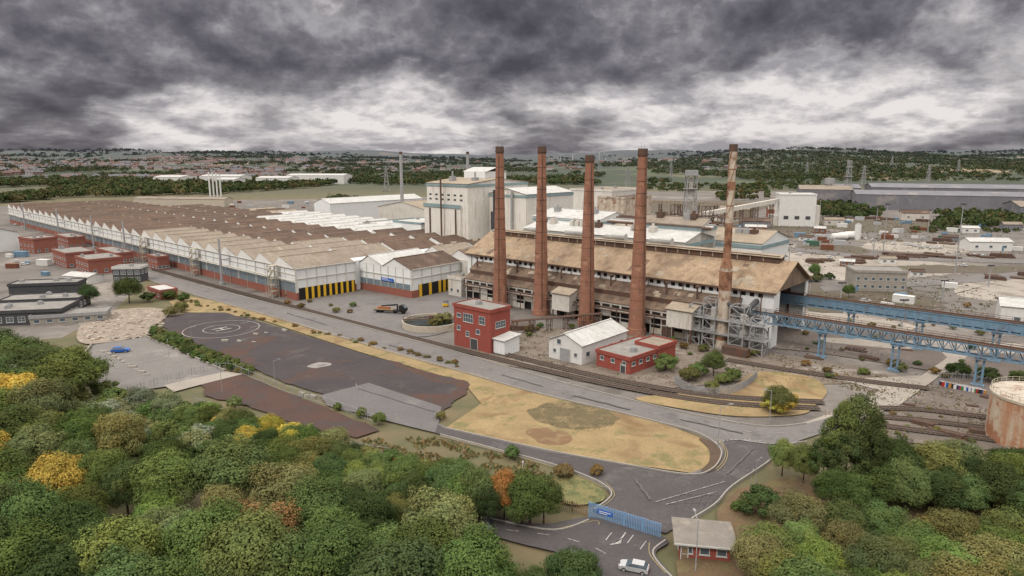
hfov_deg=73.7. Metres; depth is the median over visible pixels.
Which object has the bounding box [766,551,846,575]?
tree
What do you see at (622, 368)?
door
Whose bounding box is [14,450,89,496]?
tree
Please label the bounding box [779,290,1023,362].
crane gantry
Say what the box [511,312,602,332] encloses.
pipe bridge
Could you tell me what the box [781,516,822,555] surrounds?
tree
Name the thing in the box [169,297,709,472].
dry grass verge
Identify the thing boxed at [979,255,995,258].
steel stock
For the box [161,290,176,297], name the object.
bush
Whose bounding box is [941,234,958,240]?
yard shed
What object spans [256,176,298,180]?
warehouse
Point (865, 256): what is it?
steel stock
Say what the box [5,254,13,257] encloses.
shipping container
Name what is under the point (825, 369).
bush
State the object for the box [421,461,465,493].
tree
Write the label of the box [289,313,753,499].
road patch
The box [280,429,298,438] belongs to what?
tree
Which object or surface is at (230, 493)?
tree
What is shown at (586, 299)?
brick chimney
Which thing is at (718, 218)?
hopper plant
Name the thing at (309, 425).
bush
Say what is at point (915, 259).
yard lane
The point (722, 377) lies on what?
bush
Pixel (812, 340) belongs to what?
palisade fence
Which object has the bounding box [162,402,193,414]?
bush
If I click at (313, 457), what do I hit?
tree
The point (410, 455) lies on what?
tree
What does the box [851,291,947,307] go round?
bare ground
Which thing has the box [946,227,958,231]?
shipping container
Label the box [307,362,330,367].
bare patch
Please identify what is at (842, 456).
tree
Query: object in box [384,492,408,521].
tree
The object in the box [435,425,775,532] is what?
junction asphalt
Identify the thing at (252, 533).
tree
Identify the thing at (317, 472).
tree
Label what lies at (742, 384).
palisade fence
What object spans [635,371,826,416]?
dry lawn
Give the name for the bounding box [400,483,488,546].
tree
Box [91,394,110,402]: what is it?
bush
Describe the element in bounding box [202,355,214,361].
bush
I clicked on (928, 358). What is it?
brown ground
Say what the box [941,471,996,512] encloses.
tree
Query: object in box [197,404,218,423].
tree
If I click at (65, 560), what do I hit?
tree
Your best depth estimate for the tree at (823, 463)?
121.51 m
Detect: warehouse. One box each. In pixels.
[153,175,196,180]
[199,174,251,180]
[214,177,244,181]
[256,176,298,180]
[286,173,351,183]
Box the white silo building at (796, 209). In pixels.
[768,191,820,226]
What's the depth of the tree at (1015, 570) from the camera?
87.26 m
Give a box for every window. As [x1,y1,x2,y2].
[6,317,13,322]
[17,317,25,322]
[95,236,103,242]
[104,238,112,245]
[113,240,121,247]
[122,242,131,250]
[133,245,142,252]
[143,248,153,253]
[166,253,177,261]
[179,256,191,265]
[193,260,205,269]
[207,263,219,272]
[222,266,237,277]
[239,270,255,281]
[257,275,274,286]
[276,279,295,292]
[361,277,409,289]
[463,313,472,323]
[479,316,484,325]
[496,320,505,328]
[682,546,693,554]
[699,548,709,556]
[716,549,726,557]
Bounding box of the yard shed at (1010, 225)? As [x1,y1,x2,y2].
[998,221,1023,230]
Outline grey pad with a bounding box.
[320,383,440,431]
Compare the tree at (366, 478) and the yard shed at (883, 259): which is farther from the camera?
the yard shed at (883, 259)
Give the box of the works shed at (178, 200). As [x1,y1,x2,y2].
[133,196,232,206]
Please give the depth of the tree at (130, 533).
89.13 m
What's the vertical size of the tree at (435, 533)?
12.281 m
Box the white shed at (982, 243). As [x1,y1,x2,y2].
[959,237,1013,250]
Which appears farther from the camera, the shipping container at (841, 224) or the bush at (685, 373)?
the shipping container at (841, 224)
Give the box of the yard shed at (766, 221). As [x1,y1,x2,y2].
[742,217,770,228]
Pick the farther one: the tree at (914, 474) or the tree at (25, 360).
the tree at (25, 360)
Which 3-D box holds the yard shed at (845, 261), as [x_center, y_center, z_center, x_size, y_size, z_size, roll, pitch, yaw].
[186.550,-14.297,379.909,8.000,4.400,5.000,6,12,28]
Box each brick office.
[18,235,57,253]
[51,246,94,268]
[54,232,85,246]
[74,252,122,273]
[95,246,133,263]
[146,253,169,269]
[147,284,177,299]
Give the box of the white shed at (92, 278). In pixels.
[61,271,104,283]
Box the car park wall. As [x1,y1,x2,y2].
[77,335,225,389]
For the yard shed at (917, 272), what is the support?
on the pale concrete ground at (839, 271)
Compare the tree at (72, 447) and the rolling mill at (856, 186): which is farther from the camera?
the rolling mill at (856, 186)
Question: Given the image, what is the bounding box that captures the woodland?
[0,146,1023,280]
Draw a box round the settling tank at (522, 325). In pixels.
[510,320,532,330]
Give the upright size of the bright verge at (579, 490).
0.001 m
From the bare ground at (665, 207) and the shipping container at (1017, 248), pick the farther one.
the bare ground at (665, 207)
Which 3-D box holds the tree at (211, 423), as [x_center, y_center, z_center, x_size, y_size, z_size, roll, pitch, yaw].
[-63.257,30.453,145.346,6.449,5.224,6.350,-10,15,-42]
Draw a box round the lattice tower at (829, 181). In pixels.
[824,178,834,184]
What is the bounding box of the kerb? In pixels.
[147,272,806,575]
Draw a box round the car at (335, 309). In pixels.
[332,307,340,311]
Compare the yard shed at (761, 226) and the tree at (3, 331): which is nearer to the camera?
the tree at (3, 331)
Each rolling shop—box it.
[570,186,635,209]
[597,193,651,215]
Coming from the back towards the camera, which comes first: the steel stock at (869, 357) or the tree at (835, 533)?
the steel stock at (869, 357)
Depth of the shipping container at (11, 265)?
372.17 m
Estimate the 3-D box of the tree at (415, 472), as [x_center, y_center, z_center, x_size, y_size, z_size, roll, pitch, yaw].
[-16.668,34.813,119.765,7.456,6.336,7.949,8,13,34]
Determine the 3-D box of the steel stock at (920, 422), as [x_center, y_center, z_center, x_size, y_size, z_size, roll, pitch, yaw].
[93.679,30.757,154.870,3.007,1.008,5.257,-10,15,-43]
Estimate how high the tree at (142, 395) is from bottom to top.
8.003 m
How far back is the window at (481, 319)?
211.34 m
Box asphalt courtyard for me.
[286,291,469,336]
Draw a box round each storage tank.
[831,233,847,239]
[839,232,854,239]
[854,223,861,239]
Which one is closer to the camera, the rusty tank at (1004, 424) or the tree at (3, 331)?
the rusty tank at (1004, 424)
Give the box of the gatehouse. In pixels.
[671,517,735,560]
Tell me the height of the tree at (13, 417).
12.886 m
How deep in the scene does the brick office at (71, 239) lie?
457.76 m
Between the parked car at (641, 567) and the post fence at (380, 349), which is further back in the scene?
the post fence at (380, 349)
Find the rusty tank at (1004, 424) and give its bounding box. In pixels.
[985,376,1023,449]
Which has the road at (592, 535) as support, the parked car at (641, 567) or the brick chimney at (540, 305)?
the parked car at (641, 567)
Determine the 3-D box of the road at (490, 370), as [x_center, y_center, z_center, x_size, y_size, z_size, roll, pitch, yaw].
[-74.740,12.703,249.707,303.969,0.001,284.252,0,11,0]
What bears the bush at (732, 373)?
on the concrete yard at (836, 394)
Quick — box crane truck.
[374,304,407,313]
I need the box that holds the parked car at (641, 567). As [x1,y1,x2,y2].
[618,559,649,574]
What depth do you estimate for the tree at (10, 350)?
168.87 m
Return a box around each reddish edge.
[220,336,277,364]
[389,360,469,408]
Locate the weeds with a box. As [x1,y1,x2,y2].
[256,220,1022,565]
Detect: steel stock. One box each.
[804,355,823,359]
[805,259,824,262]
[818,258,835,261]
[844,345,867,352]
[851,255,873,258]
[859,354,878,360]
[887,254,908,259]
[903,402,915,406]
[904,253,919,255]
[911,418,936,426]
[916,219,930,221]
[919,253,936,256]
[924,252,943,254]
[932,237,952,241]
[938,242,955,244]
[938,255,955,258]
[940,428,967,441]
[966,404,978,406]
[969,427,985,435]
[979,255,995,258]
[979,394,988,398]
[984,275,1006,280]
[990,252,1015,257]
[1010,276,1023,278]
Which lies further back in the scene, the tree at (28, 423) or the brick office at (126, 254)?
the brick office at (126, 254)
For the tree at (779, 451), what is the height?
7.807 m
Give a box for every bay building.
[523,216,714,247]
[533,205,625,224]
[615,223,790,259]
[646,209,717,247]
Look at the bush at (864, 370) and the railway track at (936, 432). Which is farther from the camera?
the bush at (864, 370)
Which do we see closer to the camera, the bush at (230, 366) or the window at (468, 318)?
the bush at (230, 366)
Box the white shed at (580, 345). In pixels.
[548,318,628,364]
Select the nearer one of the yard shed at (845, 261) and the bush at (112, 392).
the bush at (112, 392)
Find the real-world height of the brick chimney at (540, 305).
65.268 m
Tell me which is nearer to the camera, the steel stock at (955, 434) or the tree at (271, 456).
the tree at (271, 456)
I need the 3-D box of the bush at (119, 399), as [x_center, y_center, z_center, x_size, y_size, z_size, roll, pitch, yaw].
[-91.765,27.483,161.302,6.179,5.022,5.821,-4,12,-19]
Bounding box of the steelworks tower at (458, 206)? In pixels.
[423,167,528,239]
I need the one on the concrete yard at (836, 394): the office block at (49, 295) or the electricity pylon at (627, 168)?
the office block at (49, 295)
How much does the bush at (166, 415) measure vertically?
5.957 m
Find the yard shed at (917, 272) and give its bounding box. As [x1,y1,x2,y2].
[908,268,925,276]
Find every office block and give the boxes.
[0,291,90,307]
[0,299,79,325]
[7,277,86,295]
[28,306,111,326]
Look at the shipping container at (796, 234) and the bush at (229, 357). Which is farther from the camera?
the shipping container at (796, 234)
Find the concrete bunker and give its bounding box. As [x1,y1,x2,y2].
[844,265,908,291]
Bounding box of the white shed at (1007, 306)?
[995,296,1023,320]
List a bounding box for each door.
[470,338,477,349]
[559,347,569,361]
[620,363,625,373]
[680,546,688,558]
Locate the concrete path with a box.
[164,371,240,391]
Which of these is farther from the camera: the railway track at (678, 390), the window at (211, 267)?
the window at (211, 267)
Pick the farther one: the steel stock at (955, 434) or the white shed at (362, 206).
the white shed at (362, 206)
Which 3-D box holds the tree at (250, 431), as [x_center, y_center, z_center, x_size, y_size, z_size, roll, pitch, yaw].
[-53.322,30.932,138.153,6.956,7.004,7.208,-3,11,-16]
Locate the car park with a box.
[88,337,223,390]
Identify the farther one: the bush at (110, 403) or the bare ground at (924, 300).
the bare ground at (924, 300)
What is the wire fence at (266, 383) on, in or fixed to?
on the ground at (460, 407)
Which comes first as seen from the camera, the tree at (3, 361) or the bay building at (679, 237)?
the tree at (3, 361)
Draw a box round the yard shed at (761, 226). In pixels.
[745,224,766,228]
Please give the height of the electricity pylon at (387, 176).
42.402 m
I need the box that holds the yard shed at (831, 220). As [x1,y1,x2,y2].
[823,217,844,225]
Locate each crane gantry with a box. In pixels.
[738,305,1023,386]
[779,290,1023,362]
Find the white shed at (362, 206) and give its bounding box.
[313,194,421,218]
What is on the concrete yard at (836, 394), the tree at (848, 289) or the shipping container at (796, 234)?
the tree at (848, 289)
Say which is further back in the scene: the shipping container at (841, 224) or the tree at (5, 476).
the shipping container at (841, 224)
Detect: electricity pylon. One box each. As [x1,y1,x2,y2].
[381,167,390,191]
[624,166,630,186]
[668,162,672,177]
[859,165,867,186]
[925,165,931,183]
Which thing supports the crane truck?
on the asphalt courtyard
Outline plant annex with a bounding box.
[447,272,466,296]
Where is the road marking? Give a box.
[112,277,774,572]
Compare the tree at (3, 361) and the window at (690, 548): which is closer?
the window at (690, 548)
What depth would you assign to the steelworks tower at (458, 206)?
380.06 m
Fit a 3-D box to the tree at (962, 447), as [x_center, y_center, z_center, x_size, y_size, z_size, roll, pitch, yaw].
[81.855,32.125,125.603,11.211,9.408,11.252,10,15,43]
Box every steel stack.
[399,152,403,201]
[466,152,468,169]
[714,144,737,349]
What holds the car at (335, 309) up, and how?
on the concrete yard at (836, 394)
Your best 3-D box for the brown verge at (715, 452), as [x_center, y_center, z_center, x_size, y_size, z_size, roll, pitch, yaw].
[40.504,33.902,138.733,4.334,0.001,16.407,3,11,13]
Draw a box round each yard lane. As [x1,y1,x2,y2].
[788,247,1023,262]
[819,272,1022,290]
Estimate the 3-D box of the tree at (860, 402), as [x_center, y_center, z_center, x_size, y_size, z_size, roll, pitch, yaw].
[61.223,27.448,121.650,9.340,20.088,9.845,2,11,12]
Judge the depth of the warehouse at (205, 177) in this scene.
1488.82 m
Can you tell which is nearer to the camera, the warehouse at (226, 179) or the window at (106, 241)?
the window at (106, 241)
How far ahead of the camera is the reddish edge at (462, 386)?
179.57 m
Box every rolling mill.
[797,185,852,201]
[828,184,860,189]
[851,189,1023,210]
[864,183,1023,191]
[1001,200,1023,213]
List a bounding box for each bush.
[73,400,87,407]
[74,389,91,401]
[83,394,100,402]
[87,398,120,410]
[89,380,119,394]
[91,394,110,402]
[100,386,125,398]
[111,395,124,400]
[112,399,141,412]
[118,390,159,401]
[122,423,150,444]
[127,431,161,451]
[134,400,163,418]
[139,291,156,301]
[144,418,159,429]
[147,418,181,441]
[150,408,174,422]
[155,328,164,333]
[157,337,166,341]
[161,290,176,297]
[161,306,179,315]
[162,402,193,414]
[173,425,191,436]
[174,301,188,310]
[176,292,189,300]
[177,337,184,343]
[178,418,205,428]
[179,346,189,352]
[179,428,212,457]
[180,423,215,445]
[190,351,200,357]
[194,438,226,456]
[200,401,222,409]
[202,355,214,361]
[205,349,215,354]
[208,358,218,364]
[219,358,226,363]
[221,354,231,359]
[225,363,234,369]
[226,395,242,408]
[231,358,239,362]
[238,363,246,368]
[241,366,254,373]
[276,421,300,432]
[293,422,313,430]
[333,402,341,409]
[352,444,366,450]
[356,407,366,416]
[360,444,379,455]
[371,411,385,421]
[381,449,403,462]
[427,316,442,325]
[433,312,452,321]
[435,410,446,419]
[504,443,520,457]
[524,325,532,330]
[552,463,574,476]
[590,463,603,474]
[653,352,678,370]
[678,366,700,380]
[679,342,688,347]
[688,361,708,373]
[697,344,709,350]
[704,381,719,391]
[713,373,731,381]
[724,367,742,380]
[730,498,744,510]
[738,483,782,516]
[750,348,760,354]
[759,397,785,412]
[767,393,799,411]
[801,359,811,365]
[822,367,832,371]
[824,373,834,377]
[857,367,870,373]
[885,358,896,364]
[888,410,897,414]
[894,362,908,370]
[912,360,921,364]
[928,367,942,372]
[945,362,972,375]
[963,302,971,306]
[972,367,1000,381]
[974,330,984,334]
[1007,370,1023,380]
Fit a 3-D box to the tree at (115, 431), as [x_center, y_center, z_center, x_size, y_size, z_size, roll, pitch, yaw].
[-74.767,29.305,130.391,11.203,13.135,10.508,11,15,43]
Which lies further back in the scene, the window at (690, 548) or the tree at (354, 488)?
the tree at (354, 488)
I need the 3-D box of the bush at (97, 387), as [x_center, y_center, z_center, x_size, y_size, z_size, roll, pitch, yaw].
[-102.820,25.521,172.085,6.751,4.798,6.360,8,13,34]
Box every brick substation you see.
[595,336,657,374]
[635,335,676,357]
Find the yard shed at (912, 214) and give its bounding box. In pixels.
[898,209,930,219]
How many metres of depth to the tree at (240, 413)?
146.17 m
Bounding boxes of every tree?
[0,325,21,341]
[0,333,27,344]
[0,334,50,350]
[0,343,28,364]
[0,347,49,373]
[0,355,13,370]
[0,367,16,375]
[0,371,40,389]
[0,384,20,409]
[0,399,39,438]
[0,429,13,450]
[0,440,38,478]
[0,466,27,488]
[0,474,36,516]
[0,476,74,540]
[0,511,15,541]
[0,515,72,575]
[1,376,81,415]
[3,421,67,465]
[3,534,101,575]
[4,363,49,381]
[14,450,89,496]
[15,420,57,452]
[20,342,61,352]
[27,344,91,365]
[29,406,65,428]
[32,497,125,551]
[33,344,113,393]
[53,434,105,464]
[54,409,101,452]
[59,481,112,514]
[64,400,112,426]
[67,513,174,575]
[75,448,131,504]
[76,283,100,304]
[84,541,172,575]
[91,409,148,454]
[97,458,149,517]
[111,276,144,302]
[124,386,156,408]
[126,446,205,504]
[129,430,196,474]
[130,489,183,523]
[132,504,203,555]
[144,550,225,575]
[150,388,183,412]
[155,493,248,564]
[170,404,203,425]
[183,430,276,497]
[194,502,310,575]
[196,483,248,516]
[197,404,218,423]
[204,418,226,435]
[210,417,241,442]
[213,405,235,421]
[225,407,258,422]
[230,496,302,573]
[232,424,263,443]
[236,416,261,429]
[245,460,330,514]
[249,429,279,447]
[254,413,285,430]
[262,448,276,464]
[263,432,300,454]
[271,445,302,465]
[272,459,294,467]
[278,423,307,434]
[278,515,374,575]
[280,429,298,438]
[284,471,352,533]
[286,433,339,463]
[289,427,322,452]
[292,465,319,476]
[293,450,321,467]
[304,502,369,571]
[310,452,347,474]
[314,425,356,455]
[318,438,350,455]
[320,469,346,487]
[333,483,364,499]
[335,532,457,575]
[337,487,401,544]
[339,446,363,464]
[341,467,383,492]
[342,458,368,483]
[361,519,406,558]
[362,449,389,466]
[367,461,392,492]
[379,456,420,488]
[383,480,409,496]
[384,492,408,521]
[387,513,457,570]
[391,452,421,470]
[399,468,421,486]
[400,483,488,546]
[400,493,425,517]
[402,475,436,501]
[413,458,450,483]
[419,459,436,467]
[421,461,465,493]
[432,520,525,575]
[434,456,475,470]
[438,472,475,496]
[443,493,478,519]
[455,463,497,508]
[473,486,504,517]
[489,467,516,517]
[502,499,539,523]
[505,466,557,522]
[517,562,554,575]
[531,476,565,523]
[539,544,602,575]
[698,348,726,375]
[727,529,784,575]
[733,520,801,556]
[753,546,812,575]
[762,384,798,412]
[765,487,830,539]
[766,437,797,475]
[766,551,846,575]
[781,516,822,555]
[788,442,820,482]
[792,536,850,574]
[806,431,838,474]
[808,263,819,274]
[810,467,852,504]
[817,397,862,471]
[819,518,868,561]
[820,432,872,483]
[820,497,874,540]
[828,567,854,575]
[829,392,890,468]
[840,468,877,507]
[840,531,914,575]
[842,284,855,297]
[843,565,882,575]
[848,407,896,468]
[855,443,925,498]
[859,458,914,505]
[860,497,911,538]
[873,434,921,456]
[873,569,926,575]
[877,531,922,566]
[881,454,935,509]
[883,517,946,559]
[898,556,954,575]
[913,439,968,477]
[913,534,984,565]
[914,506,981,546]
[921,549,1017,575]
[922,464,973,509]
[930,437,988,465]
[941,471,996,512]
[944,454,987,476]
[954,530,1023,574]
[971,522,1023,558]
[972,457,1023,508]
[974,503,1023,540]
[984,445,1023,464]
[988,449,1023,477]
[989,481,1003,505]
[996,564,1022,575]
[1001,479,1023,513]
[1004,561,1023,575]
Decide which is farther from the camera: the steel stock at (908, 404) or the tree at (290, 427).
the steel stock at (908, 404)
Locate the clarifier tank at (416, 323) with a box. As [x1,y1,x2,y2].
[402,313,453,332]
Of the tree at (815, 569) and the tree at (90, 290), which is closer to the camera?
the tree at (815, 569)
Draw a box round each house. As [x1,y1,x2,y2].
[1,170,10,175]
[8,170,22,174]
[25,170,32,174]
[32,170,43,174]
[154,166,163,169]
[181,170,193,174]
[452,298,520,355]
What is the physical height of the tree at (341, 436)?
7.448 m
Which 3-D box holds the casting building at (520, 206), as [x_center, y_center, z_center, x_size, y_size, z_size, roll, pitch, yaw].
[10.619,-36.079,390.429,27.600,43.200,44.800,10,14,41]
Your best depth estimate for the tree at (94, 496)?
107.17 m
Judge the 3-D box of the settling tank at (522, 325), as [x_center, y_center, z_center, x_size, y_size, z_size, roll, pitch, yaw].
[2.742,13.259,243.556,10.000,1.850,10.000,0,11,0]
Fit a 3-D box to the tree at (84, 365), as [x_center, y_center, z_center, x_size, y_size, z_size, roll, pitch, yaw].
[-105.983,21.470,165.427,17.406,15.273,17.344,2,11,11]
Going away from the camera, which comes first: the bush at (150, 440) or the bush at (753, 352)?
the bush at (150, 440)
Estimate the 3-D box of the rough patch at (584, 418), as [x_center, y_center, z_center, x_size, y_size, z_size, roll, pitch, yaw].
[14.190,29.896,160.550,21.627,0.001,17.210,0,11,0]
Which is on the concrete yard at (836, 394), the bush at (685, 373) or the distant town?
the bush at (685, 373)
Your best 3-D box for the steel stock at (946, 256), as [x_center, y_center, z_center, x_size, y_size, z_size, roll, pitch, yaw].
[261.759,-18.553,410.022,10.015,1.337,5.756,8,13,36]
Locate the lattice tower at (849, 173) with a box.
[844,160,852,184]
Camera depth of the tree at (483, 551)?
87.00 m
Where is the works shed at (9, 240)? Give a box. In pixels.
[0,229,19,251]
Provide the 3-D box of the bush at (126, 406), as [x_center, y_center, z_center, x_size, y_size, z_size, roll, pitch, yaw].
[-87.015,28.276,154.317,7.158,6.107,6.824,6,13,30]
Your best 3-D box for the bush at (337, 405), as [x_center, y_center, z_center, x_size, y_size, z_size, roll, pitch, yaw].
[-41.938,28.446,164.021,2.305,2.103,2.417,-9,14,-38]
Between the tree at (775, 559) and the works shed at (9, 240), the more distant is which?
the works shed at (9, 240)
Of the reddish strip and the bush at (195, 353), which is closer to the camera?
the reddish strip
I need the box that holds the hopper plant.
[655,204,740,225]
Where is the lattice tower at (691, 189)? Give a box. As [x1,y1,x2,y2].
[683,170,699,213]
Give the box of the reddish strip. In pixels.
[201,374,378,437]
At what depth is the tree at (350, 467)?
123.83 m
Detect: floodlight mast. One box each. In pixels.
[872,206,880,255]
[883,204,890,250]
[899,299,908,325]
[940,280,948,301]
[954,203,966,273]
[987,265,994,286]
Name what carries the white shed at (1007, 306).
on the concrete yard at (836, 394)
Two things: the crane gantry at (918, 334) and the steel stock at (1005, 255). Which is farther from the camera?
the steel stock at (1005, 255)
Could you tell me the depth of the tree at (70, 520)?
96.69 m
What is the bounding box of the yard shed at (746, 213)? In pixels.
[719,206,753,217]
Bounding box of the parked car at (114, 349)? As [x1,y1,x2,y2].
[110,346,130,352]
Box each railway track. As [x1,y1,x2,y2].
[151,268,820,409]
[492,352,824,403]
[726,358,929,389]
[878,405,986,418]
[882,423,994,441]
[884,414,984,428]
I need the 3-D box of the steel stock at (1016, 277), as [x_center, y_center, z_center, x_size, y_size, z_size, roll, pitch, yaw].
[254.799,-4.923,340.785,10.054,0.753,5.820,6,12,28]
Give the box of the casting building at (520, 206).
[489,186,573,231]
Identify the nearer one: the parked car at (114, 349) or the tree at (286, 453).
the tree at (286, 453)
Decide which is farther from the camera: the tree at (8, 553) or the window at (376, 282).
the window at (376, 282)
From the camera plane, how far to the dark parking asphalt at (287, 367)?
205.40 m
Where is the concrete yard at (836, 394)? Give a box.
[0,191,1023,434]
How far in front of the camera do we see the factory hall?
383.57 m
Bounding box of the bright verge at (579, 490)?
[554,472,605,504]
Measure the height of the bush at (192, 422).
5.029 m
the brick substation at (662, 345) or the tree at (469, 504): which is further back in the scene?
the brick substation at (662, 345)
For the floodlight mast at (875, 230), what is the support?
on the concrete yard at (836, 394)
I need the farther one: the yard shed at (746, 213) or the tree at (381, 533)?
the yard shed at (746, 213)
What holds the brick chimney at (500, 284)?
on the concrete yard at (836, 394)
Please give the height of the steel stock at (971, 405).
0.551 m
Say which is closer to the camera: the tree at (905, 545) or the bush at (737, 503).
the tree at (905, 545)
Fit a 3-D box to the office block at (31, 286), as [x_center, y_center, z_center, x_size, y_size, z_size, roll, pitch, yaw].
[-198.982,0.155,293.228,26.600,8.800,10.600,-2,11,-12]
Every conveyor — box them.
[651,200,761,220]
[702,198,778,226]
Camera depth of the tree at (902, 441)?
124.07 m
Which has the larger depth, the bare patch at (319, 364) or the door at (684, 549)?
the bare patch at (319, 364)
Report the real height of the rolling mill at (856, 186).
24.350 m
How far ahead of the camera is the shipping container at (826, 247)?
445.74 m
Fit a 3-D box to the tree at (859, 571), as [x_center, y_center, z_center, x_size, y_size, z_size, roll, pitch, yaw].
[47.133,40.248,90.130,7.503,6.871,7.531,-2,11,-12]
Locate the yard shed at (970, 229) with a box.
[958,225,979,232]
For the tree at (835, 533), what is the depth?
99.13 m
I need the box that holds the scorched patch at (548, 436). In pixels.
[525,428,571,444]
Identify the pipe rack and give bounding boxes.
[607,215,721,229]
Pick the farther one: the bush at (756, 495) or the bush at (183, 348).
the bush at (183, 348)
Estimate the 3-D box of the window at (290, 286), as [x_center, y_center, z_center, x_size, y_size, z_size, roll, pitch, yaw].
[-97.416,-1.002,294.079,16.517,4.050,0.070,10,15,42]
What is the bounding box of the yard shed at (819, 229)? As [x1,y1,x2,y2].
[814,225,826,232]
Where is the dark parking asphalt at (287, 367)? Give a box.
[163,312,461,410]
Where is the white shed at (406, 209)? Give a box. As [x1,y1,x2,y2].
[378,200,426,219]
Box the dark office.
[111,263,148,281]
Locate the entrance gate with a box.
[588,501,661,536]
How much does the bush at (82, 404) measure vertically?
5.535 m
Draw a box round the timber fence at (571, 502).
[558,500,587,515]
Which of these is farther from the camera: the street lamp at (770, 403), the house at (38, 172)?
the house at (38, 172)
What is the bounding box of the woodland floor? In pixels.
[676,474,1023,575]
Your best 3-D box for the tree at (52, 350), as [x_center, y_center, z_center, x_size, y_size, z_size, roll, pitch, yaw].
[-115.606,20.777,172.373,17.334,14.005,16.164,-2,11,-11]
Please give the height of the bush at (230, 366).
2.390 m
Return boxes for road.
[148,273,830,502]
[472,512,672,575]
[803,337,1023,426]
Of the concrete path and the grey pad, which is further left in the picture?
the concrete path
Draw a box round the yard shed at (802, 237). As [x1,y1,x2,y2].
[798,234,814,240]
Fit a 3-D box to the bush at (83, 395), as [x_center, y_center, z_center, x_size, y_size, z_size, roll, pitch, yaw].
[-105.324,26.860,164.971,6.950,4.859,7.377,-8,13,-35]
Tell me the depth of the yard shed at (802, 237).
492.67 m
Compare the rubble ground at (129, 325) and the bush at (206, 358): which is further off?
the rubble ground at (129, 325)
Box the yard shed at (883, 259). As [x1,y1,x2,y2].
[878,255,896,263]
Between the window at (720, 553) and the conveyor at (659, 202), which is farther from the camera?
the conveyor at (659, 202)
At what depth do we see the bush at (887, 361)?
198.67 m
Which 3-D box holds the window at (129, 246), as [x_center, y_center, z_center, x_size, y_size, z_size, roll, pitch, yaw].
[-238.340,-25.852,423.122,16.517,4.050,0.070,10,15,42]
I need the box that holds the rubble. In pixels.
[78,219,1023,434]
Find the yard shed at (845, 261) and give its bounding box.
[839,258,855,265]
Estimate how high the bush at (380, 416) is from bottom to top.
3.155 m
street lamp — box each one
[693,508,698,570]
[717,403,733,447]
[764,389,771,424]
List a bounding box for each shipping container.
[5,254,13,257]
[5,263,19,268]
[12,251,28,256]
[35,259,51,265]
[40,271,49,275]
[794,232,805,236]
[806,240,818,245]
[815,234,826,238]
[817,237,826,240]
[820,244,833,249]
[833,240,845,244]
[837,223,846,226]
[855,216,864,219]
[881,234,893,239]
[892,293,915,304]
[893,228,903,232]
[941,282,957,288]
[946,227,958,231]
[1012,246,1023,250]
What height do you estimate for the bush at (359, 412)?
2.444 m
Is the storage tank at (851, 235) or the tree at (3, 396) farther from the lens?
the storage tank at (851, 235)
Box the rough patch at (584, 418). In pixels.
[526,402,618,428]
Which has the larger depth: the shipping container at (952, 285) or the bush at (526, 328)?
the shipping container at (952, 285)
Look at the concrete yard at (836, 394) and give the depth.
300.02 m
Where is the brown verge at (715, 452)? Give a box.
[699,438,721,471]
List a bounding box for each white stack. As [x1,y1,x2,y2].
[208,172,210,196]
[211,172,214,196]
[215,173,217,196]
[218,174,221,196]
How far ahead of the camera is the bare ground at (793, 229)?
571.18 m
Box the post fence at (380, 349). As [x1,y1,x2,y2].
[256,312,485,377]
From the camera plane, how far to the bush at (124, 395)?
160.26 m
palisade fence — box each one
[675,370,757,394]
[783,336,909,364]
[939,372,1015,381]
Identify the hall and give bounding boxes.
[6,200,479,300]
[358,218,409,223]
[359,248,460,297]
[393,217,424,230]
[425,239,478,273]
[463,226,812,348]
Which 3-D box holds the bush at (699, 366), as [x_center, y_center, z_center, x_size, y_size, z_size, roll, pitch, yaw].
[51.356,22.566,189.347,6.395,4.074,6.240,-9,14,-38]
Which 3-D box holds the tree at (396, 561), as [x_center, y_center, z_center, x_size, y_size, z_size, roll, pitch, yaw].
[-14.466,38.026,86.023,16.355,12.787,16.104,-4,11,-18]
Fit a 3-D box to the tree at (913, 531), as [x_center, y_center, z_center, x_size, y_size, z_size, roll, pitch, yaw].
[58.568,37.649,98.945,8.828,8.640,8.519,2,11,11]
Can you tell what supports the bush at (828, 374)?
on the concrete yard at (836, 394)
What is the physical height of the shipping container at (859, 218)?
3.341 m
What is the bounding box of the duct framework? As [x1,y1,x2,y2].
[687,296,772,358]
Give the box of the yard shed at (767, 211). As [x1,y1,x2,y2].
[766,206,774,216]
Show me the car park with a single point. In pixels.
(142, 350)
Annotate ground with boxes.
[0,149,1023,575]
[76,308,167,343]
[469,327,900,388]
[651,201,768,215]
[722,221,813,238]
[772,315,1023,449]
[787,252,960,279]
[797,244,870,254]
[806,283,852,312]
[806,312,918,330]
[819,217,965,232]
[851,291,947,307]
[860,242,967,252]
[884,265,1023,272]
[954,279,1023,301]
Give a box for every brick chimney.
[493,142,507,303]
[532,146,548,315]
[577,155,594,325]
[627,145,647,335]
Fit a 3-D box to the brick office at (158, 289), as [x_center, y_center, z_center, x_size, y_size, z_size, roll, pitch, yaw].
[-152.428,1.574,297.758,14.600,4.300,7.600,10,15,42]
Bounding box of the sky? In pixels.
[0,0,1023,154]
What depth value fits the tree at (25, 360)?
164.51 m
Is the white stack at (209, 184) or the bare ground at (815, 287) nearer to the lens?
the bare ground at (815, 287)
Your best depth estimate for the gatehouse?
103.49 m
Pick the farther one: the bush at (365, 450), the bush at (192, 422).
the bush at (192, 422)
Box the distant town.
[0,154,745,171]
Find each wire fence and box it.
[127,363,376,422]
[193,396,386,453]
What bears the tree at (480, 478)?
on the ground at (460, 407)

